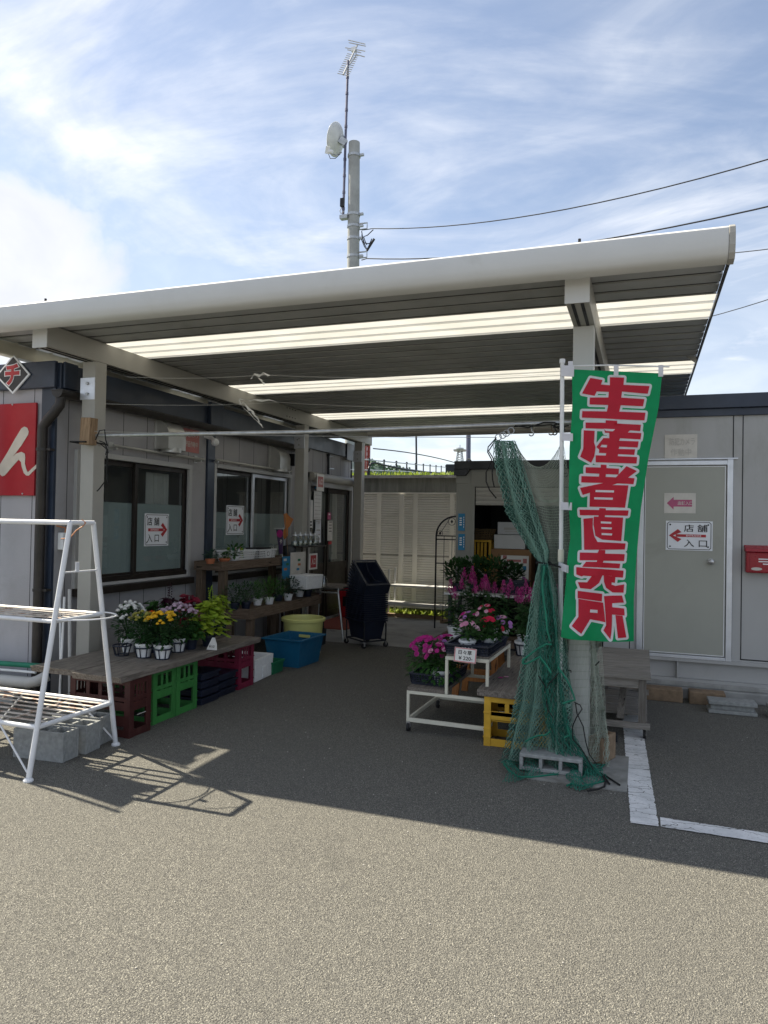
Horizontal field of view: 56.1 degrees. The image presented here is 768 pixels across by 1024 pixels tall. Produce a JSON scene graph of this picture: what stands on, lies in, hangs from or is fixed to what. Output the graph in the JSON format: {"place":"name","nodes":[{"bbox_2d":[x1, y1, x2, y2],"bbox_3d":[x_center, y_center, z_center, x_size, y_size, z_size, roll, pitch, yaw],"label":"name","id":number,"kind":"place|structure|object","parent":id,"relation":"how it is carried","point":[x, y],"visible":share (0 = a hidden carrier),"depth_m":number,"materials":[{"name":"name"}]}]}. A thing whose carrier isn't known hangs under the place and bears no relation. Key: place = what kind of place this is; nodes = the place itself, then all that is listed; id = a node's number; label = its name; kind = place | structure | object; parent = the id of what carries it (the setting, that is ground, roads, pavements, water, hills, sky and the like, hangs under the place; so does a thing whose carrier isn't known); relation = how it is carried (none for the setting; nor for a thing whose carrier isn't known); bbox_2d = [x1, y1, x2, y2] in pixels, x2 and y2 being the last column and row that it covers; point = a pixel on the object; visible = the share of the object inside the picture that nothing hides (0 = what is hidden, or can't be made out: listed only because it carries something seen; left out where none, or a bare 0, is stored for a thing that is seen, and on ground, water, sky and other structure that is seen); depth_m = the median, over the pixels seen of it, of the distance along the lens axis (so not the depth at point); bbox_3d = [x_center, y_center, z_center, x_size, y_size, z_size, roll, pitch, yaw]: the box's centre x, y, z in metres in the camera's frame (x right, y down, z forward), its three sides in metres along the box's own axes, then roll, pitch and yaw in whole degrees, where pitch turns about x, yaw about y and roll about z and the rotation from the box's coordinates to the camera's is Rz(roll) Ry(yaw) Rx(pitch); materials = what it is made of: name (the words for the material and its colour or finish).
{"place":"outdoors","nodes":[
{"label":"outdoors","id":0,"kind":"place"},
{"bbox_2d":[0,616,767,1023],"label":"ground","id":1,"kind":"structure","parent":0,"point":[386,844],"depth_m":3.26,"materials":[{"name":"asphalt"}]},
{"bbox_2d":[0,673,31,704],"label":"pipe support","id":2,"kind":"object","parent":1,"relation":"on","point":[9,701],"visible":0.18,"depth_m":6.06,"materials":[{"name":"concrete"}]},
{"bbox_2d":[0,672,49,687],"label":"grey drain pipe","id":3,"kind":"object","parent":2,"relation":"on","point":[20,681],"visible":0.79,"depth_m":5.92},
{"bbox_2d":[13,722,78,762],"bbox_3d":[-2.227,1.517,4.753,0.390,0.190,0.150,1,-1,16],"label":"concrete block","id":4,"kind":"object","parent":1,"relation":"on","point":[58,743],"depth_m":4.68,"materials":[{"name":"concrete"}]},
{"bbox_2d":[0,519,119,782],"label":"plant rack","id":5,"kind":"object","parent":1,"relation":"on","point":[38,725],"visible":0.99,"depth_m":4.69,"materials":[{"name":"white metal"}]},
{"bbox_2d":[41,716,100,753],"bbox_3d":[-2.154,1.521,4.928,0.390,0.190,0.150,1,-1,15],"label":"concrete block","id":6,"kind":"object","parent":1,"relation":"on","point":[89,735],"depth_m":4.86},
{"bbox_2d":[52,709,112,744],"bbox_3d":[-2.138,1.524,5.119,0.390,0.190,0.150,1,-1,14],"label":"concrete block","id":7,"kind":"object","parent":1,"relation":"on","point":[105,720],"depth_m":5.08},
{"bbox_2d":[69,675,151,738],"bbox_3d":[-2.036,1.417,5.372,0.548,0.415,0.248,1,-1,20],"label":"beer crate","id":8,"kind":"object","parent":1,"relation":"on","point":[127,701],"visible":0.61,"depth_m":5.28,"materials":[{"name":"plastic"}]},
{"bbox_2d":[30,638,201,675],"bbox_3d":[-2.140,1.196,6.193,0.434,0.049,1.847,1,-1,20],"label":"bench plank","id":9,"kind":"object","parent":8,"relation":"on","point":[67,666],"visible":0.26,"depth_m":5.57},
{"bbox_2d":[109,600,148,651],"bbox_3d":[-2.135,0.954,6.054,0.338,0.430,0.349,1,-1,20],"label":"potted chrysanthemum","id":10,"kind":"object","parent":9,"relation":"on","point":[129,605],"visible":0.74,"depth_m":6.00,"materials":[{"name":"plant"}]},
{"bbox_2d":[72,635,260,683],"bbox_3d":[-1.718,1.202,6.059,0.439,0.048,1.980,1,-1,20],"label":"bench plank","id":11,"kind":"object","parent":8,"relation":"on","point":[128,669],"visible":0.75,"depth_m":5.62,"materials":[{"name":"wood"}]},
{"bbox_2d":[127,610,159,656],"bbox_3d":[-1.931,0.981,5.822,0.292,0.377,0.285,1,-1,20],"label":"potted chrysanthemum","id":12,"kind":"object","parent":11,"relation":"on","point":[142,642],"visible":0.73,"depth_m":5.77,"materials":[{"name":"green plant"}]},
{"bbox_2d":[112,639,185,659],"bbox_3d":[-1.944,1.129,5.945,0.536,0.089,0.483,1,-1,5],"label":"pot carrier","id":13,"kind":"object","parent":11,"relation":"on","point":[135,648],"visible":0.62,"depth_m":5.82,"materials":[{"name":"plastic"}]},
{"bbox_2d":[144,610,182,658],"bbox_3d":[-1.769,0.979,5.770,0.329,0.385,0.305,1,-1,20],"label":"potted chrysanthemum","id":14,"kind":"object","parent":11,"relation":"on","point":[165,643],"visible":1,"depth_m":5.72,"materials":[{"name":"green plant"}]},
{"bbox_2d":[160,602,198,651],"bbox_3d":[-1.735,0.966,6.094,0.334,0.422,0.316,1,-1,-17],"label":"potted chrysanthemum","id":15,"kind":"object","parent":11,"relation":"on","point":[189,611],"visible":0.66,"depth_m":6.04,"materials":[{"name":"green plant"}]},
{"bbox_2d":[169,620,209,649],"bbox_3d":[-1.680,1.056,6.220,0.370,0.249,0.386,1,-1,20],"label":"potted coleus","id":16,"kind":"object","parent":11,"relation":"on","point":[191,644],"visible":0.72,"depth_m":6.17,"materials":[{"name":"plant"}]},
{"bbox_2d":[188,585,231,646],"bbox_3d":[-1.559,0.914,6.388,0.395,0.541,0.420,1,-1,20],"label":"potted coleus","id":17,"kind":"object","parent":11,"relation":"on","point":[206,607],"visible":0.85,"depth_m":6.33,"materials":[{"name":"plant"}]},
{"bbox_2d":[109,668,176,725],"bbox_3d":[-1.904,1.425,5.712,0.408,0.415,0.293,1,-1,20],"label":"beer crate","id":18,"kind":"object","parent":1,"relation":"on","point":[159,689],"visible":0.42,"depth_m":5.65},
{"bbox_2d":[157,661,197,715],"bbox_3d":[-1.804,1.431,5.990,0.408,0.415,0.293,1,-1,20],"label":"beer crate","id":19,"kind":"object","parent":1,"relation":"on","point":[183,682],"visible":0.38,"depth_m":5.96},
{"bbox_2d":[0,360,354,699],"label":"shop building","id":20,"kind":"structure","parent":1,"relation":"on","point":[192,495],"depth_m":7.54,"materials":[{"name":"grey"}]},
{"bbox_2d":[0,355,30,393],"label":"diamond sign","id":21,"kind":"object","parent":20,"relation":"attached to","point":[15,374],"visible":1,"depth_m":6.34,"materials":[{"name":"black"}]},
{"bbox_2d":[0,403,37,495],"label":"red signboard","id":22,"kind":"object","parent":20,"relation":"attached to","point":[18,438],"visible":0.96,"depth_m":6.37,"materials":[{"name":"metal"}]},
{"bbox_2d":[71,449,193,596],"bbox_3d":[-2.482,0.115,7.282,0.160,1.320,1.755,1,-1,20],"label":"window frame","id":23,"kind":"structure","parent":20,"relation":"in","point":[127,564],"depth_m":7.29,"materials":[{"name":"brown metal"}]},
{"bbox_2d":[144,513,168,545],"bbox_3d":[-2.396,0.188,7.607,0.007,0.340,0.400,1,-1,20],"label":"entrance sign","id":24,"kind":"object","parent":20,"relation":"attached to","point":[156,528],"visible":1,"depth_m":7.60,"materials":[{"name":"white"}]},
{"bbox_2d":[226,505,243,534],"bbox_3d":[-1.883,0.103,9.134,0.007,0.370,0.420,1,-1,20],"label":"entrance sign","id":25,"kind":"object","parent":20,"relation":"attached to","point":[234,520],"visible":1,"depth_m":9.12,"materials":[{"name":"white"}]},
{"bbox_2d":[212,463,291,581],"bbox_3d":[-1.697,0.143,9.476,0.160,1.400,2.006,1,-1,20],"label":"window frame","id":26,"kind":"structure","parent":20,"relation":"in","point":[259,529],"depth_m":9.47,"materials":[{"name":"brown metal"}]},
{"bbox_2d":[307,479,352,616],"bbox_3d":[-0.903,0.627,11.756,0.130,2.230,1.750,1,-1,20],"label":"sliding door","id":27,"kind":"structure","parent":20,"relation":"in","point":[336,571],"depth_m":11.92,"materials":[{"name":"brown metal"}]},
{"bbox_2d":[167,665,220,704],"bbox_3d":[-1.653,1.510,6.295,0.350,0.268,0.290,1,-1,20],"label":"seedling tray","id":28,"kind":"object","parent":1,"relation":"on","point":[208,678],"visible":0.62,"depth_m":6.20,"materials":[{"name":"plastic"}]},
{"bbox_2d":[203,666,237,696],"bbox_3d":[-1.578,1.551,6.596,0.370,0.198,0.310,1,-1,20],"label":"seedling tray","id":29,"kind":"object","parent":1,"relation":"on","point":[227,681],"visible":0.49,"depth_m":6.55,"materials":[{"name":"plastic"}]},
{"bbox_2d":[198,644,253,689],"bbox_3d":[-1.537,1.450,6.913,0.508,0.415,0.278,1,-1,20],"label":"beer crate","id":30,"kind":"object","parent":1,"relation":"on","point":[229,661],"visible":0.34,"depth_m":6.80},
{"bbox_2d":[194,555,292,635],"bbox_3d":[-1.651,1.124,8.825,0.370,1.120,1.810,1,-1,20],"label":"timber shelf","id":31,"kind":"object","parent":1,"relation":"on","point":[201,567],"visible":0.5,"depth_m":8.09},
{"bbox_2d":[232,651,272,681],"bbox_3d":[-1.365,1.556,7.274,0.360,0.220,0.416,1,-1,16],"label":"styrofoam box","id":32,"kind":"object","parent":1,"relation":"on","point":[262,664],"visible":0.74,"depth_m":7.18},
{"bbox_2d":[223,594,320,652],"bbox_3d":[-1.309,1.382,8.751,0.350,0.615,1.830,1,-1,20],"label":"timber shelf","id":33,"kind":"object","parent":1,"relation":"on","point":[295,604],"visible":0.58,"depth_m":8.39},
{"bbox_2d":[290,573,322,589],"bbox_3d":[-0.993,0.888,9.233,0.274,0.175,0.364,1,-1,30],"label":"styrofoam box","id":34,"kind":"object","parent":33,"relation":"on","point":[309,581],"visible":0.93,"depth_m":9.11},
{"bbox_2d":[261,630,325,667],"bbox_3d":[-0.998,1.529,8.036,0.498,0.310,0.588,1,-1,23],"label":"blue tub","id":35,"kind":"object","parent":1,"relation":"on","point":[296,649],"visible":0.98,"depth_m":7.85,"materials":[{"name":"plastic"}]},
{"bbox_2d":[281,614,325,650],"bbox_3d":[-0.963,1.470,8.577,0.530,0.445,0.530,1,-1,20],"label":"yellow bin","id":36,"kind":"object","parent":1,"relation":"on","point":[305,623],"visible":0.59,"depth_m":8.41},
{"bbox_2d":[345,140,367,472],"bbox_3d":[-0.701,-3.551,17.325,0.555,10.765,0.356,1,-1,20],"label":"utility pole","id":37,"kind":"object","parent":1,"relation":"on","point":[354,224],"visible":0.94,"depth_m":17.30,"materials":[{"name":"concrete"}]},
{"bbox_2d":[337,40,365,213],"bbox_3d":[-0.938,-9.659,17.808,0.570,5.132,1.606,1,-1,12],"label":"television antenna","id":38,"kind":"object","parent":37,"relation":"attached to","point":[354,49],"visible":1,"depth_m":17.46,"materials":[{"name":"metal"}]},
{"bbox_2d":[325,121,347,158],"bbox_3d":[-1.145,-8.874,17.323,0.434,1.117,1.075,1,-1,20],"label":"satellite dish","id":39,"kind":"object","parent":38,"relation":"attached to","point":[336,141],"visible":1,"depth_m":17.37,"materials":[{"name":"silver metal"}]},
{"bbox_2d":[363,159,767,229],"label":"overhead cable","id":40,"kind":"object","parent":37,"relation":"attached to","point":[582,205],"visible":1,"depth_m":12.47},
{"bbox_2d":[344,619,387,648],"bbox_3d":[-0.234,1.550,9.313,0.386,0.335,0.480,2,-1,-32],"label":"basket trolley","id":41,"kind":"object","parent":1,"relation":"on","point":[364,642],"visible":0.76,"depth_m":9.19,"materials":[{"name":"metal"}]},
{"bbox_2d":[345,617,387,639],"bbox_3d":[-0.233,1.495,9.314,0.356,0.245,0.476,2,-1,-32],"label":"shopping basket","id":42,"kind":"object","parent":41,"relation":"on","point":[373,629],"visible":0.89,"depth_m":9.17,"materials":[{"name":"plastic"}]},
{"bbox_2d":[345,615,387,621],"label":"shopping basket","id":43,"kind":"object","parent":42,"relation":"on","point":[362,619],"visible":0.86,"depth_m":9.14,"materials":[{"name":"plastic"}]},
{"bbox_2d":[345,613,387,618],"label":"shopping basket","id":44,"kind":"object","parent":43,"relation":"on","point":[369,617],"visible":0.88,"depth_m":9.14,"materials":[{"name":"plastic"}]},
{"bbox_2d":[345,611,387,616],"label":"shopping basket","id":45,"kind":"object","parent":44,"relation":"on","point":[365,615],"visible":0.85,"depth_m":9.15,"materials":[{"name":"plastic"}]},
{"bbox_2d":[345,608,387,614],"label":"shopping basket","id":46,"kind":"object","parent":45,"relation":"on","point":[364,613],"visible":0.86,"depth_m":9.15,"materials":[{"name":"plastic"}]},
{"bbox_2d":[345,606,387,611],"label":"shopping basket","id":47,"kind":"object","parent":46,"relation":"on","point":[377,610],"visible":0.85,"depth_m":9.16,"materials":[{"name":"plastic"}]},
{"bbox_2d":[345,604,387,609],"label":"shopping basket","id":48,"kind":"object","parent":47,"relation":"on","point":[361,608],"visible":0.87,"depth_m":9.15,"materials":[{"name":"plastic"}]},
{"bbox_2d":[345,602,387,607],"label":"shopping basket","id":49,"kind":"object","parent":48,"relation":"on","point":[362,606],"visible":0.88,"depth_m":9.14,"materials":[{"name":"plastic"}]},
{"bbox_2d":[345,600,387,605],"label":"shopping basket","id":50,"kind":"object","parent":49,"relation":"on","point":[370,604],"visible":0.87,"depth_m":9.14,"materials":[{"name":"plastic"}]},
{"bbox_2d":[345,598,387,603],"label":"shopping basket","id":51,"kind":"object","parent":50,"relation":"on","point":[367,602],"visible":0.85,"depth_m":9.14,"materials":[{"name":"plastic"}]},
{"bbox_2d":[346,594,387,598],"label":"shopping basket","id":52,"kind":"object","parent":51,"relation":"on","point":[382,597],"visible":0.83,"depth_m":9.15,"materials":[{"name":"plastic"}]},
{"bbox_2d":[346,590,387,594],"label":"shopping basket","id":53,"kind":"object","parent":52,"relation":"on","point":[356,592],"visible":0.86,"depth_m":9.17,"materials":[{"name":"plastic"}]},
{"bbox_2d":[346,587,387,593],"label":"shopping basket","id":54,"kind":"object","parent":53,"relation":"on","point":[351,589],"visible":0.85,"depth_m":9.17,"materials":[{"name":"plastic"}]},
{"bbox_2d":[347,580,388,591],"bbox_3d":[-0.223,1.059,9.319,0.356,0.245,0.476,2,11,-32],"label":"shopping basket","id":55,"kind":"object","parent":54,"relation":"on","point":[352,583],"visible":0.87,"depth_m":9.18,"materials":[{"name":"plastic"}]},
{"bbox_2d":[348,577,385,590],"bbox_3d":[-0.222,1.030,9.317,0.356,0.245,0.476,2,15,-32],"label":"shopping basket","id":56,"kind":"object","parent":55,"relation":"on","point":[351,579],"visible":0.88,"depth_m":9.16,"materials":[{"name":"plastic"}]},
{"bbox_2d":[348,574,388,590],"bbox_3d":[-0.220,1.002,9.315,0.356,0.245,0.476,2,18,-32],"label":"shopping basket","id":57,"kind":"object","parent":56,"relation":"on","point":[353,578],"visible":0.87,"depth_m":9.17,"materials":[{"name":"plastic"}]},
{"bbox_2d":[350,568,389,588],"bbox_3d":[-0.214,0.946,9.309,0.356,0.245,0.476,2,26,-32],"label":"shopping basket","id":58,"kind":"object","parent":57,"relation":"in","point":[364,574],"visible":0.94,"depth_m":9.22,"materials":[{"name":"plastic"}]},
{"bbox_2d":[350,565,389,587],"bbox_3d":[-0.211,0.919,9.305,0.356,0.245,0.476,2,30,-32],"label":"shopping basket","id":59,"kind":"object","parent":58,"relation":"on","point":[362,570],"visible":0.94,"depth_m":9.29,"materials":[{"name":"plastic"}]},
{"bbox_2d":[351,562,390,586],"bbox_3d":[-0.207,0.892,9.300,0.356,0.245,0.476,2,34,-32],"label":"shopping basket","id":60,"kind":"object","parent":59,"relation":"on","point":[363,567],"visible":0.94,"depth_m":9.27,"materials":[{"name":"plastic"}]},
{"bbox_2d":[352,560,390,585],"bbox_3d":[-0.188,0.850,9.272,0.356,0.304,0.500,2,38,-32],"label":"shopping basket","id":61,"kind":"object","parent":60,"relation":"on","point":[377,577],"visible":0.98,"depth_m":9.35,"materials":[{"name":"plastic"}]},
{"bbox_2d":[0,224,735,762],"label":"canopy","id":62,"kind":"object","parent":1,"relation":"on","point":[428,342],"visible":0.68,"depth_m":5.94,"materials":[{"name":"white metal"}]},
{"bbox_2d":[79,417,97,445],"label":"wood block","id":63,"kind":"structure","parent":62,"relation":"attached to","point":[88,427],"depth_m":6.14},
{"bbox_2d":[95,420,570,436],"bbox_3d":[-0.601,-0.629,5.508,4.140,0.071,0.046,1,-1,20],"label":"curtain pipe","id":64,"kind":"object","parent":62,"relation":"attached to","point":[408,428],"visible":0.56,"depth_m":5.38,"materials":[{"name":"silver metal"}]},
{"bbox_2d":[352,475,456,612],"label":"retaining wall","id":65,"kind":"structure","parent":1,"relation":"on","point":[416,483],"depth_m":12.99,"materials":[{"name":"concrete"}]},
{"bbox_2d":[406,641,510,740],"bbox_3d":[0.617,1.375,5.760,0.630,0.609,0.868,1,-1,21],"label":"stand","id":66,"kind":"object","parent":1,"relation":"on","point":[438,692],"visible":0.51,"depth_m":5.45,"materials":[{"name":"white metal"}]},
{"bbox_2d":[409,662,467,686],"bbox_3d":[0.445,1.294,5.783,0.324,0.087,0.566,1,-1,22],"label":"flower tray","id":67,"kind":"object","parent":66,"relation":"on","point":[463,669],"visible":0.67,"depth_m":5.57,"materials":[{"name":"plastic"}]},
{"bbox_2d":[405,635,446,682],"bbox_3d":[0.347,1.157,5.749,0.386,0.352,0.379,1,-1,20],"label":"potted petunia","id":68,"kind":"object","parent":67,"relation":"in","point":[428,639],"visible":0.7,"depth_m":5.68,"materials":[{"name":"plant"}]},
{"bbox_2d":[418,642,461,685],"bbox_3d":[0.438,1.172,5.630,0.362,0.315,0.364,1,-1,20],"label":"potted petunia","id":69,"kind":"object","parent":67,"relation":"in","point":[438,670],"visible":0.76,"depth_m":5.56,"materials":[{"name":"green plant"}]},
{"bbox_2d":[444,635,504,656],"bbox_3d":[0.722,1.029,5.615,0.356,0.077,0.608,1,-1,22],"label":"flower tray","id":70,"kind":"object","parent":66,"relation":"on","point":[485,649],"visible":0.65,"depth_m":5.41,"materials":[{"name":"plastic"}]},
{"bbox_2d":[451,620,483,648],"bbox_3d":[0.637,0.940,5.509,0.267,0.237,0.239,1,-1,20],"label":"potted vinca","id":71,"kind":"object","parent":70,"relation":"in","point":[468,640],"visible":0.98,"depth_m":5.47,"materials":[{"name":"green plant"}]},
{"bbox_2d":[474,614,505,642],"bbox_3d":[0.825,0.931,5.640,0.272,0.266,0.275,1,-1,-3],"label":"potted vinca","id":72,"kind":"object","parent":70,"relation":"in","point":[487,637],"visible":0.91,"depth_m":5.59,"materials":[{"name":"green plant"}]},
{"bbox_2d":[452,652,504,694],"bbox_3d":[0.883,1.434,6.611,0.438,0.534,0.431,1,-1,20],"label":"wooden stool","id":73,"kind":"object","parent":1,"relation":"on","point":[499,660],"visible":0.12,"depth_m":6.50,"materials":[{"name":"brown wood"}]},
{"bbox_2d":[483,696,550,749],"bbox_3d":[0.968,1.501,5.219,0.448,0.352,0.278,1,-1,20],"label":"yellow crate","id":74,"kind":"object","parent":1,"relation":"on","point":[493,706],"visible":0.43,"depth_m":5.15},
{"bbox_2d":[477,652,535,699],"bbox_3d":[1.116,1.314,5.983,0.309,0.048,1.850,1,-1,20],"label":"bench plank","id":75,"kind":"object","parent":74,"relation":"on","point":[505,687],"visible":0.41,"depth_m":5.42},
{"bbox_2d":[510,587,537,654],"bbox_3d":[1.267,0.982,6.556,0.286,0.638,0.399,1,-1,20],"label":"potted celosia","id":76,"kind":"object","parent":75,"relation":"on","point":[521,630],"visible":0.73,"depth_m":6.52,"materials":[{"name":"green plant"}]},
{"bbox_2d":[527,755,628,791],"bbox_3d":[1.283,1.680,4.720,0.595,0.032,0.680,1,-1,20],"label":"concrete pad","id":77,"kind":"object","parent":1,"relation":"on","point":[617,770],"visible":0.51,"depth_m":4.51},
{"bbox_2d":[588,730,615,763],"bbox_3d":[1.469,1.582,4.858,0.100,0.170,0.220,0,-1,40],"label":"concrete block","id":78,"kind":"object","parent":77,"relation":"on","point":[612,741],"depth_m":4.80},
{"bbox_2d":[557,359,668,745],"bbox_3d":[1.443,0.348,4.596,0.661,2.619,0.358,1,-1,20],"label":"nobori banner","id":79,"kind":"object","parent":77,"relation":"on","point":[609,437],"visible":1,"depth_m":4.50,"materials":[{"name":"green fabric"}]},
{"bbox_2d":[590,646,650,738],"bbox_3d":[1.980,1.470,6.005,0.435,0.475,1.257,1,-1,20],"label":"timber bench","id":80,"kind":"object","parent":1,"relation":"on","point":[624,671],"visible":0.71,"depth_m":5.62,"materials":[{"name":"wood"}]},
{"bbox_2d":[646,684,682,702],"bbox_3d":[2.586,1.674,6.655,0.314,0.110,0.170,1,-1,20],"label":"step block","id":81,"kind":"object","parent":1,"relation":"on","point":[665,693],"depth_m":6.58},
{"bbox_2d":[623,715,767,842],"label":"parking line","id":82,"kind":"object","parent":1,"relation":"on","point":[631,735],"visible":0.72,"depth_m":4.15,"materials":[{"name":"paint"}]},
{"bbox_2d":[688,688,725,704],"bbox_3d":[2.923,1.678,6.534,0.299,0.110,0.170,1,-1,20],"label":"step block","id":83,"kind":"object","parent":1,"relation":"on","point":[696,696],"depth_m":6.49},
{"bbox_2d":[706,696,757,716],"bbox_3d":[2.997,1.675,6.221,0.380,0.105,0.180,1,-1,19],"label":"grooved block","id":84,"kind":"object","parent":1,"relation":"on","point":[733,706],"depth_m":6.16,"materials":[{"name":"concrete"}]},
{"bbox_2d":[0,0,767,472],"label":"sky","id":85,"kind":"structure","parent":0,"point":[145,144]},
{"bbox_2d":[326,616,602,661],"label":"pavement","id":86,"kind":"structure","parent":0,"point":[403,632],"depth_m":10.41,"materials":[{"name":"concrete"}]},
{"bbox_2d":[363,492,455,609],"bbox_3d":[0.655,0.722,12.545,2.376,2.121,0.090,1,-1,20],"label":"slatted fence","id":87,"kind":"object","parent":86,"relation":"on","point":[401,524],"visible":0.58,"depth_m":12.61,"materials":[{"name":"metal"}]},
{"bbox_2d":[386,568,452,612],"bbox_3d":[1.208,1.372,11.818,2.458,0.819,0.360,1,-1,20],"label":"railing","id":88,"kind":"object","parent":86,"relation":"on","point":[395,602],"visible":0.34,"depth_m":12.01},
{"bbox_2d":[454,458,601,652],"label":"storage shed","id":89,"kind":"structure","parent":86,"relation":"on","point":[479,505],"depth_m":9.18,"materials":[{"name":"black"}]},
{"bbox_2d":[444,589,526,624],"bbox_3d":[1.376,1.331,8.296,1.270,0.800,0.600,1,-1,20],"label":"display table","id":90,"kind":"object","parent":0,"point":[500,592],"visible":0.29,"depth_m":8.24,"materials":[{"name":"metal"}]},
{"bbox_2d":[440,555,475,590],"bbox_3d":[0.871,0.713,8.437,0.460,0.418,0.461,1,-1,20],"label":"potted shrub","id":91,"kind":"object","parent":90,"relation":"on","point":[462,562],"visible":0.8,"depth_m":8.38,"materials":[{"name":"green plant"}]},
{"bbox_2d":[475,553,514,592],"bbox_3d":[1.258,0.705,8.310,0.464,0.472,0.483,2,-1,-34],"label":"potted shrub","id":92,"kind":"object","parent":90,"relation":"on","point":[490,562],"visible":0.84,"depth_m":8.24,"materials":[{"name":"green plant"}]},
{"bbox_2d":[433,630,537,660],"bbox_3d":[1.060,1.503,7.449,0.990,0.420,0.600,1,-1,20],"label":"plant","id":93,"kind":"object","parent":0,"point":[511,639],"visible":0.08,"depth_m":7.42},
{"bbox_2d":[442,573,474,637],"bbox_3d":[0.751,0.962,7.401,0.368,0.684,0.416,1,-1,20],"label":"potted celosia","id":94,"kind":"object","parent":93,"relation":"on","point":[454,608],"visible":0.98,"depth_m":7.40,"materials":[{"name":"plant"}]},
{"bbox_2d":[480,574,515,633],"bbox_3d":[1.185,0.963,7.260,0.395,0.694,0.338,2,-1,-45],"label":"potted celosia","id":95,"kind":"object","parent":93,"relation":"on","point":[503,599],"visible":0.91,"depth_m":7.24,"materials":[{"name":"plant"}]},
{"bbox_2d":[603,392,767,705],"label":"office building","id":96,"kind":"structure","parent":0,"point":[700,619],"depth_m":6.70,"materials":[{"name":"grey metal"}]},
{"bbox_2d":[664,493,695,512],"bbox_3d":[2.784,-0.083,6.787,0.275,0.190,0.004,1,-1,20],"label":"paper sign","id":97,"kind":"object","parent":96,"relation":"attached to","point":[679,502],"visible":1,"depth_m":6.79,"materials":[{"name":"white"}]},
{"bbox_2d":[665,434,696,457],"bbox_3d":[2.804,-0.620,6.812,0.285,0.225,0.007,1,-1,20],"label":"camera plaque","id":98,"kind":"object","parent":96,"relation":"attached to","point":[681,446],"visible":1,"depth_m":6.81,"materials":[{"name":"plastic"}]},
{"bbox_2d":[666,521,712,550],"bbox_3d":[2.855,0.222,6.753,0.405,0.275,0.007,1,-1,20],"label":"entrance sign","id":99,"kind":"object","parent":96,"relation":"attached to","point":[691,535],"visible":1,"depth_m":6.75,"materials":[{"name":"white"}]},
{"bbox_2d":[744,545,767,572],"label":"postbox","id":100,"kind":"object","parent":96,"relation":"attached to","point":[756,558],"visible":1,"depth_m":6.49,"materials":[{"name":"red"}]},
{"bbox_3d":[2.038,1.371,9.811,1.623,0.668,1.300,1,-1,20],"label":"shed shelf","id":101,"kind":"object","parent":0,"visible":0},
{"bbox_2d":[491,548,534,589],"bbox_3d":[1.721,0.759,9.619,0.531,0.533,0.360,1,-1,20],"label":"cardboard box","id":102,"kind":"object","parent":101,"relation":"on","point":[495,552],"visible":0.18,"depth_m":9.46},
{"bbox_2d":[494,534,527,548],"bbox_3d":[1.705,0.396,9.633,0.408,0.185,0.340,1,-1,20],"label":"white box","id":103,"kind":"object","parent":102,"relation":"on","point":[504,541],"visible":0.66,"depth_m":9.48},
{"bbox_3d":[0.790,-0.516,4.987,0.051,0.050,0.014,1,-1,20],"label":"curtain ring","id":104,"kind":"object","parent":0,"visible":0},
{"bbox_2d":[493,440,609,790],"bbox_3d":[1.052,0.585,4.667,0.796,2.161,0.668,1,-1,20],"label":"green net","id":105,"kind":"object","parent":104,"relation":"hanging from","point":[544,597],"visible":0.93,"depth_m":4.74,"materials":[{"name":"fabric"}]},
{"bbox_2d":[519,745,583,776],"bbox_3d":[1.083,1.605,4.655,0.390,0.105,0.190,1,-1,19],"label":"concrete block","id":106,"kind":"object","parent":105,"relation":"on","point":[543,755],"depth_m":4.60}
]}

